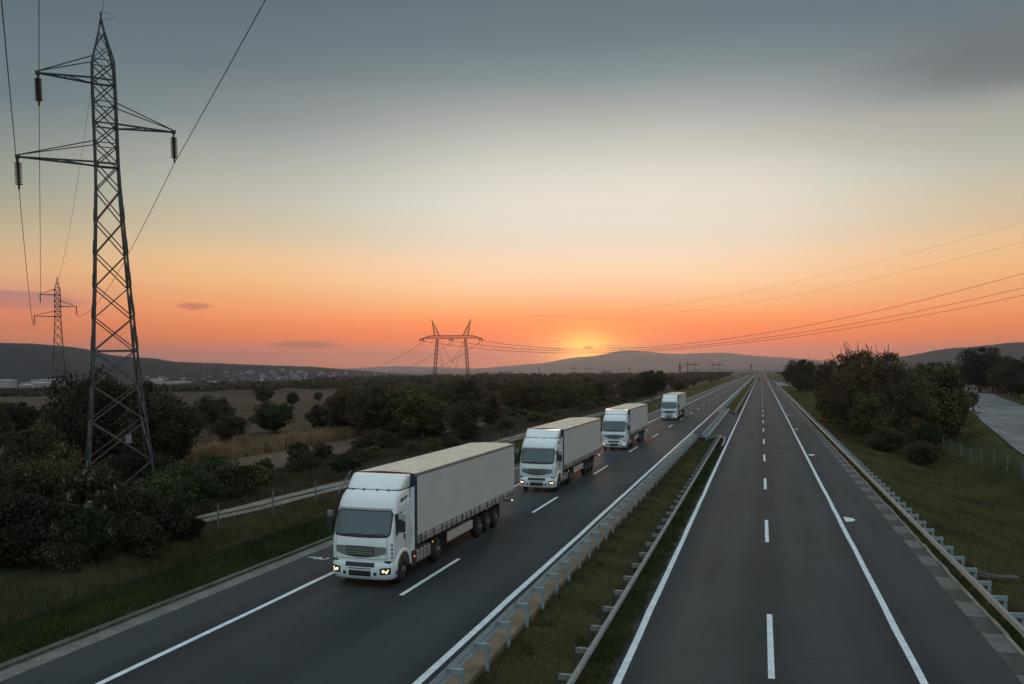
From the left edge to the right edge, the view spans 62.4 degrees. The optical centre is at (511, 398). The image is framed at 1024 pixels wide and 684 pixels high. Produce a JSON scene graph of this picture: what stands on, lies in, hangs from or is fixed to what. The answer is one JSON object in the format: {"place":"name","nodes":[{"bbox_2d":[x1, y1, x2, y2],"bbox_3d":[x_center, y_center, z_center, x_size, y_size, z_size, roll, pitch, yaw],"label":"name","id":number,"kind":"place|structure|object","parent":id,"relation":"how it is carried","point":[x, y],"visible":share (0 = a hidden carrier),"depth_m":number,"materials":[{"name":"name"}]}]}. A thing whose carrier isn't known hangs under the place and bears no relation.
{"place":"outdoors","nodes":[
{"label":"outdoors","id":0,"kind":"place"},
{"bbox_2d":[0,343,418,385],"bbox_3d":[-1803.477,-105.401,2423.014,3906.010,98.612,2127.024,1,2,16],"label":"hill","id":1,"kind":"structure","parent":0,"point":[20,363],"depth_m":1673.48,"materials":[{"name":"grey"}]},
{"bbox_2d":[0,445,521,626],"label":"dry grass","id":2,"kind":"structure","parent":0,"point":[36,569],"depth_m":36.28,"materials":[{"name":"plant"}]},
{"bbox_2d":[0,428,601,663],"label":"grass","id":3,"kind":"structure","parent":0,"point":[118,591],"depth_m":30.00,"materials":[{"name":"green plant"}]},
{"bbox_2d":[110,414,603,573],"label":"grass","id":4,"kind":"structure","parent":0,"point":[268,519],"depth_m":43.31,"materials":[{"name":"green plant"}]},
{"bbox_2d":[0,374,753,683],"bbox_3d":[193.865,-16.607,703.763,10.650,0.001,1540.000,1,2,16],"label":"road","id":5,"kind":"structure","parent":0,"point":[333,628],"depth_m":28.10,"materials":[{"name":"grey asphalt"}]},
{"bbox_2d":[96,376,745,683],"bbox_3d":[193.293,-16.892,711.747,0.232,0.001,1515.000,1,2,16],"label":"road line","id":6,"kind":"object","parent":5,"relation":"on","point":[195,637],"visible":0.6,"depth_m":25.84,"materials":[{"name":"paint"}]},
{"bbox_2d":[327,442,514,581],"bbox_3d":[-3.348,4.665,38.652,3.160,4.024,15.972,1,2,16],"label":"lorry","id":7,"kind":"object","parent":5,"relation":"on","point":[394,519],"visible":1,"depth_m":33.36,"materials":[{"name":"white"}]},
{"bbox_2d":[515,417,600,489],"bbox_3d":[3.853,3.824,62.682,3.160,4.024,15.972,1,2,16],"label":"lorry","id":8,"kind":"object","parent":5,"relation":"on","point":[551,452],"visible":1,"depth_m":56.56,"materials":[{"name":"white metal"}]},
{"bbox_2d":[399,393,722,594],"bbox_3d":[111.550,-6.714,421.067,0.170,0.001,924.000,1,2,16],"label":"lane dashes","id":9,"kind":"object","parent":5,"relation":"on","point":[427,578],"visible":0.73,"depth_m":34.16,"materials":[{"name":"paint"}]},
{"bbox_2d":[412,382,746,683],"bbox_3d":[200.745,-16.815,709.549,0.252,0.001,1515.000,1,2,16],"label":"road line","id":10,"kind":"object","parent":5,"relation":"on","point":[452,651],"visible":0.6,"depth_m":30.48,"materials":[{"name":"paint"}]},
{"bbox_2d":[600,403,647,448],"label":"lorry","id":11,"kind":"object","parent":5,"relation":"on","point":[624,425],"visible":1,"depth_m":84.51,"materials":[{"name":"white metal"}]},
{"bbox_2d":[659,392,685,419],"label":"lorry","id":12,"kind":"object","parent":5,"relation":"on","point":[673,405],"visible":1,"depth_m":132.38,"materials":[{"name":"white metal"}]},
{"bbox_2d":[346,366,473,371],"bbox_3d":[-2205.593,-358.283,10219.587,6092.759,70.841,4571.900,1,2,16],"label":"mountain","id":13,"kind":"structure","parent":0,"point":[394,368],"depth_m":9365.07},
{"bbox_2d":[196,396,661,518],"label":"track","id":14,"kind":"structure","parent":0,"point":[260,502],"depth_m":55.26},
{"bbox_2d":[0,371,1023,683],"bbox_3d":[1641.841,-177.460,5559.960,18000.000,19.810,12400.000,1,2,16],"label":"ground","id":15,"kind":"structure","parent":0,"point":[242,401],"depth_m":47.30,"materials":[{"name":"green plant"}]},
{"bbox_2d":[0,401,18,448],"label":"tree","id":16,"kind":"object","parent":15,"relation":"on","point":[4,420],"visible":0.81,"depth_m":90.64,"materials":[{"name":"green plant"}]},
{"bbox_2d":[0,473,44,567],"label":"bush","id":17,"kind":"object","parent":15,"relation":"on","point":[3,482],"visible":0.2,"depth_m":35.78,"materials":[{"name":"green plant"}]},
{"bbox_2d":[2,401,44,435],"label":"tree","id":18,"kind":"object","parent":15,"relation":"on","point":[25,417],"visible":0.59,"depth_m":95.50,"materials":[{"name":"green plant"}]},
{"bbox_2d":[0,450,63,504],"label":"bush","id":19,"kind":"object","parent":15,"relation":"on","point":[18,480],"visible":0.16,"depth_m":40.27,"materials":[{"name":"green plant"}]},
{"bbox_2d":[0,492,80,567],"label":"bush","id":20,"kind":"object","parent":15,"relation":"on","point":[21,538],"visible":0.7,"depth_m":35.06,"materials":[{"name":"green plant"}]},
{"bbox_2d":[0,421,85,474],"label":"bush","id":21,"kind":"object","parent":15,"relation":"on","point":[39,442],"visible":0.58,"depth_m":61.06,"materials":[{"name":"green plant"}]},
{"bbox_2d":[33,279,77,406],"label":"pylon","id":22,"kind":"object","parent":15,"relation":"on","point":[54,316],"visible":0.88,"depth_m":219.78,"materials":[{"name":"metal"}]},
{"bbox_2d":[0,441,124,506],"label":"bush","id":23,"kind":"object","parent":15,"relation":"on","point":[69,471],"visible":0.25,"depth_m":40.48,"materials":[{"name":"green plant"}]},
{"bbox_2d":[28,526,99,572],"bbox_3d":[-18.771,6.372,35.233,2.541,2.120,2.588,0,2,2],"label":"bush","id":24,"kind":"object","parent":15,"relation":"on","point":[61,554],"visible":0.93,"depth_m":34.62,"materials":[{"name":"green plant"}]},
{"bbox_2d":[40,402,103,474],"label":"tree","id":25,"kind":"object","parent":15,"relation":"on","point":[74,424],"visible":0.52,"depth_m":67.33,"materials":[{"name":"green plant"}]},
{"bbox_2d":[30,501,126,564],"bbox_3d":[-18.325,5.856,36.274,3.690,3.087,3.717,1,2,16],"label":"bush","id":26,"kind":"object","parent":15,"relation":"on","point":[101,534],"visible":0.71,"depth_m":35.70,"materials":[{"name":"green plant"}]},
{"bbox_2d":[36,364,133,459],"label":"tree","id":27,"kind":"object","parent":15,"relation":"on","point":[78,399],"visible":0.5,"depth_m":74.59,"materials":[{"name":"green plant"}]},
{"bbox_2d":[53,463,124,520],"bbox_3d":[-19.552,5.145,38.779,3.678,4.358,3.199,1,2,16],"label":"bush","id":28,"kind":"object","parent":15,"relation":"on","point":[96,488],"visible":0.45,"depth_m":38.30,"materials":[{"name":"green plant"}]},
{"bbox_2d":[14,11,176,488],"bbox_3d":[-26.277,-8.755,54.347,9.490,31.838,4.230,-3,3,-29],"label":"pylon","id":29,"kind":"object","parent":15,"relation":"on","point":[128,287],"visible":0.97,"depth_m":54.05,"materials":[{"name":"metal"}]},
{"bbox_2d":[109,479,168,523],"bbox_3d":[-20.129,5.748,43.227,4.778,3.043,4.289,1,2,16],"label":"bush","id":30,"kind":"object","parent":15,"relation":"on","point":[133,505],"visible":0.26,"depth_m":43.24,"materials":[{"name":"green plant"}]},
{"bbox_2d":[100,446,181,492],"bbox_3d":[-24.438,5.240,56.190,6.305,4.334,5.607,1,2,16],"label":"bush","id":31,"kind":"object","parent":15,"relation":"on","point":[128,467],"visible":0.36,"depth_m":55.34,"materials":[{"name":"green plant"}]},
{"bbox_2d":[118,517,167,556],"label":"bush","id":32,"kind":"object","parent":15,"relation":"on","point":[148,537],"visible":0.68,"depth_m":37.62,"materials":[{"name":"green plant"}]},
{"bbox_2d":[107,380,178,456],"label":"tree","id":33,"kind":"object","parent":15,"relation":"on","point":[148,385],"visible":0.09,"depth_m":77.21,"materials":[{"name":"green plant"}]},
{"bbox_2d":[120,474,197,519],"bbox_3d":[-19.646,5.710,46.312,4.460,3.184,4.542,0,2,-13],"label":"bush","id":34,"kind":"object","parent":15,"relation":"on","point":[170,490],"visible":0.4,"depth_m":45.94,"materials":[{"name":"green plant"}]},
{"bbox_2d":[108,388,211,469],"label":"bush","id":35,"kind":"object","parent":15,"relation":"on","point":[171,425],"visible":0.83,"depth_m":70.68,"materials":[{"name":"green plant"}]},
{"bbox_2d":[157,512,205,542],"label":"bush","id":36,"kind":"object","parent":15,"relation":"on","point":[183,527],"visible":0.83,"depth_m":40.70,"materials":[{"name":"green plant"}]},
{"bbox_2d":[145,459,230,508],"bbox_3d":[-20.361,5.548,52.254,4.799,3.463,4.687,1,2,36],"label":"bush","id":37,"kind":"object","parent":15,"relation":"on","point":[199,483],"visible":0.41,"depth_m":51.80,"materials":[{"name":"green plant"}]},
{"bbox_2d":[0,376,410,392],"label":"woodland","id":38,"kind":"object","parent":15,"relation":"on","point":[228,385],"visible":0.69,"depth_m":447.27,"materials":[{"name":"green plant"}]},
{"bbox_2d":[177,453,241,496],"bbox_3d":[-20.723,5.478,58.080,4.816,3.412,4.153,1,2,36],"label":"bush","id":39,"kind":"object","parent":15,"relation":"on","point":[210,464],"visible":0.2,"depth_m":57.83,"materials":[{"name":"green plant"}]},
{"bbox_2d":[194,395,236,425],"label":"bush","id":40,"kind":"object","parent":15,"relation":"on","point":[211,406],"visible":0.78,"depth_m":138.58,"materials":[{"name":"green plant"}]},
{"bbox_2d":[206,412,253,439],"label":"bush","id":41,"kind":"object","parent":15,"relation":"on","point":[225,423],"visible":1,"depth_m":114.18,"materials":[{"name":"green plant"}]},
{"bbox_2d":[208,463,259,501],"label":"bush","id":42,"kind":"object","parent":15,"relation":"on","point":[240,480],"visible":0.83,"depth_m":54.33,"materials":[{"name":"green plant"}]},
{"bbox_2d":[58,418,447,475],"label":"corn strip","id":43,"kind":"object","parent":15,"relation":"on","point":[248,446],"visible":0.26,"depth_m":96.94,"materials":[{"name":"plant"}]},
{"bbox_2d":[246,462,274,486],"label":"bush","id":44,"kind":"object","parent":15,"relation":"on","point":[264,475],"visible":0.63,"depth_m":61.55,"materials":[{"name":"green plant"}]},
{"bbox_2d":[252,385,275,401],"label":"tree","id":45,"kind":"object","parent":15,"relation":"on","point":[263,393],"visible":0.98,"depth_m":238.94,"materials":[{"name":"green plant"}]},
{"bbox_2d":[246,400,296,432],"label":"bush","id":46,"kind":"object","parent":15,"relation":"on","point":[269,416],"visible":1,"depth_m":126.59,"materials":[{"name":"green plant"}]},
{"bbox_2d":[285,449,323,474],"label":"bush","id":47,"kind":"object","parent":15,"relation":"on","point":[300,459],"visible":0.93,"depth_m":69.54,"materials":[{"name":"green plant"}]},
{"bbox_2d":[303,404,327,428],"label":"bush","id":48,"kind":"object","parent":15,"relation":"on","point":[314,414],"visible":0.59,"depth_m":134.15,"materials":[{"name":"green plant"}]},
{"bbox_2d":[310,443,333,459],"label":"bush","id":49,"kind":"object","parent":15,"relation":"on","point":[323,451],"visible":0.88,"depth_m":80.26,"materials":[{"name":"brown plant"}]},
{"bbox_2d":[318,389,355,427],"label":"tree","id":50,"kind":"object","parent":15,"relation":"on","point":[328,419],"visible":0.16,"depth_m":119.69,"materials":[{"name":"green plant"}]},
{"bbox_2d":[328,453,362,474],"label":"bush","id":51,"kind":"object","parent":15,"relation":"on","point":[341,464],"visible":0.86,"depth_m":66.38,"materials":[{"name":"green plant"}]},
{"bbox_2d":[323,385,374,429],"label":"tree","id":52,"kind":"object","parent":15,"relation":"on","point":[336,405],"visible":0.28,"depth_m":116.44,"materials":[{"name":"green plant"}]},
{"bbox_2d":[0,379,734,670],"bbox_3d":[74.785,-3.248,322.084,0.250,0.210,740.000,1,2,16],"label":"kerb","id":53,"kind":"structure","parent":15,"relation":"on","point":[40,651],"depth_m":27.89,"materials":[{"name":"grey concrete"}]},
{"bbox_2d":[0,379,735,681],"bbox_3d":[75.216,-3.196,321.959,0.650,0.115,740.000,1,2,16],"label":"gutter","id":54,"kind":"object","parent":15,"relation":"on","point":[25,666],"visible":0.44,"depth_m":27.37,"materials":[{"name":"concrete"}]},
{"bbox_2d":[356,428,396,448],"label":"bush","id":55,"kind":"object","parent":15,"relation":"on","point":[377,436],"visible":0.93,"depth_m":90.32,"materials":[{"name":"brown plant"}]},
{"bbox_2d":[345,385,408,435],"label":"tree","id":56,"kind":"object","parent":15,"relation":"on","point":[369,405],"visible":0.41,"depth_m":105.70,"materials":[{"name":"green plant"}]},
{"bbox_2d":[356,393,406,436],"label":"tree","id":57,"kind":"object","parent":15,"relation":"on","point":[380,422],"visible":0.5,"depth_m":104.69,"materials":[{"name":"green plant"}]},
{"bbox_2d":[156,404,617,519],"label":"tall dry weeds","id":58,"kind":"object","parent":15,"relation":"on","point":[322,470],"visible":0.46,"depth_m":74.55,"materials":[{"name":"brown plant"}]},
{"bbox_2d":[189,405,615,516],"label":"tall green weeds","id":59,"kind":"object","parent":15,"relation":"on","point":[323,478],"visible":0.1,"depth_m":66.10,"materials":[{"name":"green plant"}]},
{"bbox_2d":[388,389,452,439],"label":"tree","id":60,"kind":"object","parent":15,"relation":"on","point":[420,411],"visible":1,"depth_m":101.99,"materials":[{"name":"green plant"}]},
{"bbox_2d":[217,397,651,526],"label":"fence","id":61,"kind":"object","parent":15,"relation":"on","point":[350,471],"visible":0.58,"depth_m":55.46,"materials":[{"name":"grey metal"}]},
{"bbox_2d":[419,319,482,390],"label":"portal pylon","id":62,"kind":"object","parent":15,"relation":"on","point":[437,345],"visible":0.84,"depth_m":237.53,"materials":[{"name":"grey metal"}]},
{"bbox_2d":[443,377,481,406],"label":"tree","id":63,"kind":"object","parent":15,"relation":"on","point":[458,391],"visible":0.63,"depth_m":148.70,"materials":[{"name":"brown plant"}]},
{"bbox_2d":[444,399,486,441],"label":"bush","id":64,"kind":"object","parent":15,"relation":"on","point":[471,412],"visible":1,"depth_m":94.40,"materials":[{"name":"green plant"}]},
{"bbox_2d":[474,390,505,424],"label":"tree","id":65,"kind":"object","parent":15,"relation":"on","point":[489,403],"visible":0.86,"depth_m":129.44,"materials":[{"name":"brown plant"}]},
{"bbox_2d":[494,379,535,408],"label":"tree","id":66,"kind":"object","parent":15,"relation":"on","point":[510,398],"visible":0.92,"depth_m":183.00,"materials":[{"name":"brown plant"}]},
{"bbox_2d":[314,372,728,384],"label":"woodland","id":67,"kind":"object","parent":15,"relation":"on","point":[482,378],"visible":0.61,"depth_m":586.46,"materials":[{"name":"green plant"}]},
{"bbox_2d":[443,437,697,683],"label":"median strip","id":68,"kind":"object","parent":15,"relation":"on","point":[473,665],"visible":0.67,"depth_m":27.98,"materials":[{"name":"concrete"}]},
{"bbox_2d":[429,432,696,683],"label":"guard rail","id":69,"kind":"object","parent":68,"relation":"on","point":[458,661],"visible":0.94,"depth_m":29.60,"materials":[{"name":"metal"}]},
{"bbox_2d":[570,380,597,405],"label":"tree","id":70,"kind":"object","parent":15,"relation":"on","point":[590,389],"visible":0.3,"depth_m":201.62,"materials":[{"name":"green plant"}]},
{"bbox_2d":[479,437,704,683],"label":"weed tufts","id":71,"kind":"object","parent":15,"relation":"on","point":[613,535],"visible":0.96,"depth_m":32.78,"materials":[{"name":"green plant"}]},
{"bbox_2d":[556,435,721,683],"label":"guard rail","id":72,"kind":"object","parent":15,"relation":"on","point":[601,629],"visible":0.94,"depth_m":28.78,"materials":[{"name":"grey metal"}]},
{"bbox_2d":[565,438,727,683],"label":"grass","id":73,"kind":"structure","parent":15,"relation":"on","point":[681,518],"depth_m":30.73,"materials":[{"name":"green plant"}]},
{"bbox_2d":[633,370,670,398],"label":"tree","id":74,"kind":"object","parent":15,"relation":"on","point":[652,384],"visible":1,"depth_m":233.11,"materials":[{"name":"green plant"}]},
{"bbox_2d":[580,380,731,427],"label":"grass","id":75,"kind":"structure","parent":15,"relation":"on","point":[694,390],"depth_m":300.90,"materials":[{"name":"green plant"}]},
{"bbox_2d":[687,370,786,377],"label":"overpass","id":76,"kind":"object","parent":15,"relation":"on","point":[722,373],"visible":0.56,"depth_m":790.48,"materials":[{"name":"grey concrete"}]},
{"bbox_2d":[781,359,813,391],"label":"tree","id":77,"kind":"object","parent":15,"relation":"on","point":[796,369],"visible":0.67,"depth_m":288.51,"materials":[{"name":"green plant"}]},
{"bbox_2d":[791,373,810,392],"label":"tree","id":78,"kind":"object","parent":15,"relation":"on","point":[802,379],"visible":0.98,"depth_m":276.01,"materials":[{"name":"green plant"}]},
{"bbox_2d":[808,347,868,425],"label":"tree","id":79,"kind":"object","parent":15,"relation":"on","point":[821,376],"visible":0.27,"depth_m":124.91,"materials":[{"name":"green plant"}]},
{"bbox_2d":[813,342,913,433],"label":"tree","id":80,"kind":"object","parent":15,"relation":"on","point":[835,378],"visible":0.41,"depth_m":111.77,"materials":[{"name":"green plant"}]},
{"bbox_2d":[846,391,888,443],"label":"bush","id":81,"kind":"object","parent":15,"relation":"on","point":[863,410],"visible":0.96,"depth_m":100.32,"materials":[{"name":"green plant"}]},
{"bbox_2d":[780,386,992,441],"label":"grass","id":82,"kind":"structure","parent":15,"relation":"on","point":[812,404],"depth_m":134.55,"materials":[{"name":"plant"}]},
{"bbox_2d":[834,343,941,434],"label":"tree","id":83,"kind":"object","parent":15,"relation":"on","point":[890,370],"visible":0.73,"depth_m":105.87,"materials":[{"name":"green plant"}]},
{"bbox_2d":[866,427,911,452],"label":"bush","id":84,"kind":"object","parent":15,"relation":"on","point":[887,440],"visible":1,"depth_m":93.87,"materials":[{"name":"green plant"}]},
{"bbox_2d":[772,379,1023,638],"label":"guard rail","id":85,"kind":"object","parent":15,"relation":"on","point":[1010,617],"visible":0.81,"depth_m":36.31,"materials":[{"name":"metal"}]},
{"bbox_2d":[776,386,1023,683],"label":"gutter","id":86,"kind":"object","parent":15,"relation":"on","point":[1008,653],"visible":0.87,"depth_m":31.61,"materials":[{"name":"grey concrete"}]},
{"bbox_2d":[777,386,1023,657],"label":"kerb","id":87,"kind":"structure","parent":15,"relation":"on","point":[1000,628],"depth_m":33.15,"materials":[{"name":"concrete"}]},
{"bbox_2d":[871,371,944,438],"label":"tree","id":88,"kind":"object","parent":15,"relation":"on","point":[930,376],"visible":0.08,"depth_m":109.28,"materials":[{"name":"green plant"}]},
{"bbox_2d":[801,411,1023,650],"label":"grass","id":89,"kind":"structure","parent":15,"relation":"on","point":[948,519],"depth_m":61.39,"materials":[{"name":"green plant"}]},
{"bbox_2d":[902,440,947,465],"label":"bush","id":90,"kind":"object","parent":15,"relation":"on","point":[921,452],"visible":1,"depth_m":87.35,"materials":[{"name":"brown plant"}]},
{"bbox_2d":[912,421,944,449],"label":"bush","id":91,"kind":"object","parent":15,"relation":"on","point":[926,434],"visible":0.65,"depth_m":95.61,"materials":[{"name":"green plant"}]},
{"bbox_2d":[905,359,981,438],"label":"tree","id":92,"kind":"object","parent":15,"relation":"on","point":[948,416],"visible":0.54,"depth_m":108.81,"materials":[{"name":"green plant"}]},
{"bbox_2d":[916,369,979,436],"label":"tree","id":93,"kind":"object","parent":15,"relation":"on","point":[948,383],"visible":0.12,"depth_m":109.14,"materials":[{"name":"green plant"}]},
{"bbox_2d":[953,347,1008,391],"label":"tree","id":94,"kind":"object","parent":15,"relation":"on","point":[970,359],"visible":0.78,"depth_m":296.78,"materials":[{"name":"green plant"}]},
{"bbox_2d":[997,360,1023,399],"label":"tree","id":95,"kind":"object","parent":15,"relation":"on","point":[1011,371],"visible":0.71,"depth_m":231.11,"materials":[{"name":"green plant"}]},
{"bbox_2d":[0,0,1023,368],"label":"sky","id":96,"kind":"structure","parent":0,"point":[359,176],"materials":[{"name":"orange"}]},
{"bbox_2d":[474,438,719,683],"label":"grass","id":97,"kind":"structure","parent":0,"point":[685,479],"depth_m":31.67,"materials":[{"name":"green plant"}]},
{"bbox_2d":[387,351,843,371],"bbox_3d":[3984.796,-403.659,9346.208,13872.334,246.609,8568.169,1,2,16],"label":"mountain","id":98,"kind":"structure","parent":0,"point":[623,361],"depth_m":7838.70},
{"bbox_2d":[695,413,738,437],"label":"road","id":99,"kind":"structure","parent":0,"point":[724,426],"depth_m":120.09,"materials":[{"name":"grey asphalt"}]},
{"bbox_2d":[726,381,754,412],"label":"grass","id":100,"kind":"structure","parent":0,"point":[737,399],"depth_m":222.32,"materials":[{"name":"green plant"}]},
{"bbox_2d":[605,374,1021,683],"bbox_3d":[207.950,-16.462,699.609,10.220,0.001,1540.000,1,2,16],"label":"road","id":101,"kind":"structure","parent":0,"point":[734,579],"depth_m":30.50,"materials":[{"name":"grey asphalt"}]},
{"bbox_2d":[613,375,758,683],"bbox_3d":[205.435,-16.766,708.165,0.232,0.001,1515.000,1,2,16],"label":"road line","id":102,"kind":"object","parent":101,"relation":"on","point":[631,650],"visible":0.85,"depth_m":30.48,"materials":[{"name":"paint"}]},
{"bbox_2d":[762,394,774,678],"bbox_3d":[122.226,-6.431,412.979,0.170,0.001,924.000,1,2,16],"label":"lane dashes","id":103,"kind":"object","parent":101,"relation":"on","point":[771,668],"visible":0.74,"depth_m":25.35,"materials":[{"name":"paint"}]},
{"bbox_2d":[766,378,927,683],"bbox_3d":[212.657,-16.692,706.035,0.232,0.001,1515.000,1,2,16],"label":"road line","id":104,"kind":"object","parent":101,"relation":"on","point":[907,650],"visible":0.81,"depth_m":30.62,"materials":[{"name":"paint"}]},
{"bbox_2d":[817,342,1023,369],"bbox_3d":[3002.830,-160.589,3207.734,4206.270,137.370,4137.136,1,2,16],"label":"hill","id":105,"kind":"structure","parent":0,"point":[1015,349],"depth_m":2724.67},
{"bbox_2d":[964,388,1023,454],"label":"side road","id":106,"kind":"structure","parent":0,"point":[1002,418],"depth_m":144.17,"materials":[{"name":"grey asphalt"}]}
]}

